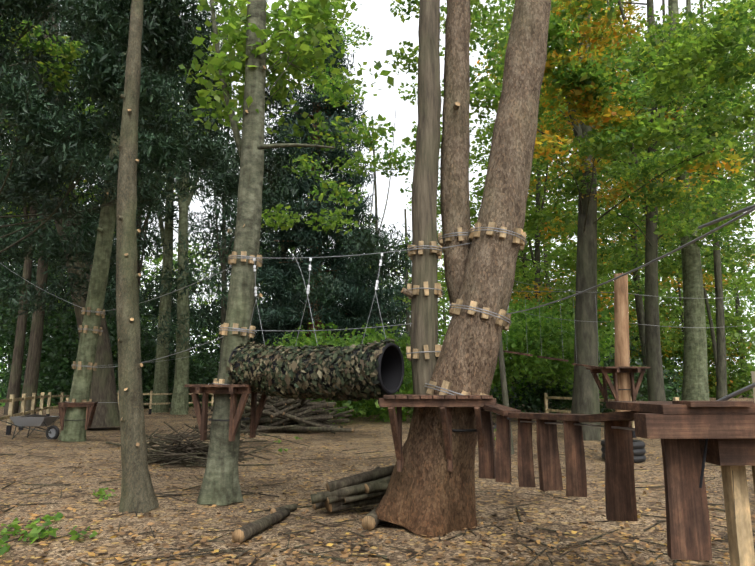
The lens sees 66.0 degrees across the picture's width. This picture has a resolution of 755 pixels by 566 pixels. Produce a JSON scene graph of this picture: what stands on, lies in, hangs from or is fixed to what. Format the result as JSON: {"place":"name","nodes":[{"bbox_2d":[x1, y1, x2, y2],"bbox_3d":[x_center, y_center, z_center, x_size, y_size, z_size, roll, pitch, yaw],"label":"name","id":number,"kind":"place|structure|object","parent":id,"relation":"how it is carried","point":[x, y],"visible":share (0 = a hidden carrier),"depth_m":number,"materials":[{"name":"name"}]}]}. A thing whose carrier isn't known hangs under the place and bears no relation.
{"place":"outdoors","nodes":[
{"label":"outdoors","id":0,"kind":"place"},
{"bbox_2d":[0,395,213,405],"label":"field grass","id":1,"kind":"structure","parent":0,"point":[2,404],"depth_m":46.47,"materials":[{"name":"green"}]},
{"bbox_2d":[0,392,754,565],"bbox_3d":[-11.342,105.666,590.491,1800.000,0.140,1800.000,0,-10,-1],"label":"ground","id":2,"kind":"structure","parent":0,"point":[291,472],"depth_m":7.40,"materials":[{"name":"brown soil"}]},
{"bbox_2d":[0,414,59,439],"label":"wheelbarrow","id":3,"kind":"object","parent":2,"relation":"on","point":[35,420],"visible":0.96,"depth_m":16.39,"materials":[{"name":"grey metal"}]},
{"bbox_2d":[38,2,119,427],"bbox_3d":[-11.861,-8.944,23.638,5.211,28.846,1.736,0,-10,-1],"label":"dark oak tree","id":4,"kind":"object","parent":2,"relation":"on","point":[103,386],"visible":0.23,"depth_m":21.29,"materials":[{"name":"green plant"}]},
{"bbox_2d":[3,3,172,415],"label":"dark woodland trunks","id":5,"kind":"object","parent":2,"relation":"on","point":[30,384],"visible":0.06,"depth_m":30.66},
{"bbox_2d":[58,9,128,441],"bbox_3d":[-7.700,-6.907,17.858,1.925,22.791,0.858,2,-10,-13],"label":"tree trunk","id":6,"kind":"object","parent":2,"relation":"on","point":[73,431],"visible":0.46,"depth_m":16.23,"materials":[{"name":"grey plant"}]},
{"bbox_2d":[116,0,158,512],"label":"tree trunk","id":7,"kind":"object","parent":2,"relation":"on","point":[138,495],"visible":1,"depth_m":7.49,"materials":[{"name":"brown plant"}]},
{"bbox_2d":[0,0,439,397],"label":"conifer leaves","id":8,"kind":"object","parent":2,"relation":"on","point":[100,28],"visible":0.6,"depth_m":15.39,"materials":[{"name":"green plant"}]},
{"bbox_2d":[0,429,495,555],"bbox_3d":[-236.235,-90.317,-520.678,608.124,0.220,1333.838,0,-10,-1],"label":"ground plants","id":9,"kind":"object","parent":2,"relation":"on","point":[33,534],"visible":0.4,"depth_m":5.81,"materials":[{"name":"green plant"}]},
{"bbox_2d":[196,0,333,505],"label":"beech tree","id":10,"kind":"object","parent":2,"relation":"on","point":[220,485],"visible":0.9,"depth_m":8.22,"materials":[{"name":"grey plant"}]},
{"bbox_2d":[214,0,354,107],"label":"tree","id":11,"kind":"object","parent":10,"relation":"attached to","point":[268,70],"visible":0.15,"depth_m":9.18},
{"bbox_2d":[226,338,402,401],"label":"tunnel","id":12,"kind":"structure","parent":10,"relation":"attached to","point":[291,370],"depth_m":7.12,"materials":[{"name":"green fabric"}]},
{"bbox_2d":[193,393,394,542],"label":"log piles","id":13,"kind":"object","parent":2,"relation":"on","point":[280,414],"visible":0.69,"depth_m":7.31,"materials":[{"name":"brown wood"}]},
{"bbox_2d":[254,56,365,400],"bbox_3d":[-3.354,-5.528,37.262,6.883,27.136,7.940,9,-14,-43],"label":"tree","id":14,"kind":"object","parent":2,"relation":"on","point":[311,327],"visible":0.06,"depth_m":36.36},
{"bbox_2d":[250,18,409,346],"bbox_3d":[-3.593,-6.624,37.482,11.216,22.934,11.324,0,-10,-1],"label":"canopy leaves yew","id":15,"kind":"object","parent":14,"relation":"attached to","point":[277,275],"visible":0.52,"depth_m":35.00,"materials":[{"name":"green plant"}]},
{"bbox_2d":[0,390,678,437],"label":"fence","id":16,"kind":"object","parent":2,"relation":"on","point":[23,399],"visible":0.27,"depth_m":22.19,"materials":[{"name":"brown wood"}]},
{"bbox_2d":[0,294,710,413],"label":"hedge canopy leaves","id":17,"kind":"object","parent":2,"relation":"on","point":[56,374],"visible":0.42,"depth_m":41.02,"materials":[{"name":"green plant"}]},
{"bbox_2d":[0,0,754,368],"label":"beech canopy leaves","id":18,"kind":"object","parent":2,"relation":"on","point":[732,190],"visible":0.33,"depth_m":17.44,"materials":[{"name":"green plant"}]},
{"bbox_2d":[0,0,754,453],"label":"background trees","id":19,"kind":"object","parent":2,"relation":"on","point":[586,396],"visible":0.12,"depth_m":21.57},
{"bbox_2d":[0,224,754,424],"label":"bushes","id":20,"kind":"object","parent":2,"relation":"on","point":[550,337],"visible":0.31,"depth_m":23.59,"materials":[{"name":"green plant"}]},
{"bbox_2d":[0,420,754,565],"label":"twigs","id":21,"kind":"object","parent":2,"relation":"on","point":[193,453],"visible":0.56,"depth_m":8.20,"materials":[{"name":"brown wood"}]},
{"bbox_2d":[0,420,754,565],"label":"fallen leaves","id":22,"kind":"object","parent":2,"relation":"on","point":[8,560],"visible":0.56,"depth_m":5.62,"materials":[{"name":"brown plant"}]},
{"bbox_2d":[2,204,754,565],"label":"ropes course","id":23,"kind":"object","parent":2,"relation":"on","point":[694,436],"visible":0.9,"depth_m":5.36,"materials":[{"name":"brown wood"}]},
{"bbox_2d":[150,0,708,414],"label":"tree trunk","id":24,"kind":"object","parent":2,"relation":"on","point":[695,386],"visible":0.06,"depth_m":30.93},
{"bbox_2d":[375,0,550,537],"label":"sycamore tree","id":25,"kind":"object","parent":2,"relation":"on","point":[427,493],"visible":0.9,"depth_m":7.13,"materials":[{"name":"brown plant"}]},
{"bbox_2d":[178,0,754,397],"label":"trees","id":26,"kind":"object","parent":2,"relation":"on","point":[312,13],"visible":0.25,"depth_m":16.62,"materials":[{"name":"green plant"}]},
{"bbox_2d":[473,0,754,394],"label":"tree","id":27,"kind":"object","parent":2,"relation":"on","point":[611,36],"visible":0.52,"depth_m":15.79,"materials":[{"name":"green plant"}]},
{"bbox_2d":[0,0,754,380],"label":"sky","id":28,"kind":"structure","parent":0,"point":[388,31],"materials":[{"name":"white"}]}
]}

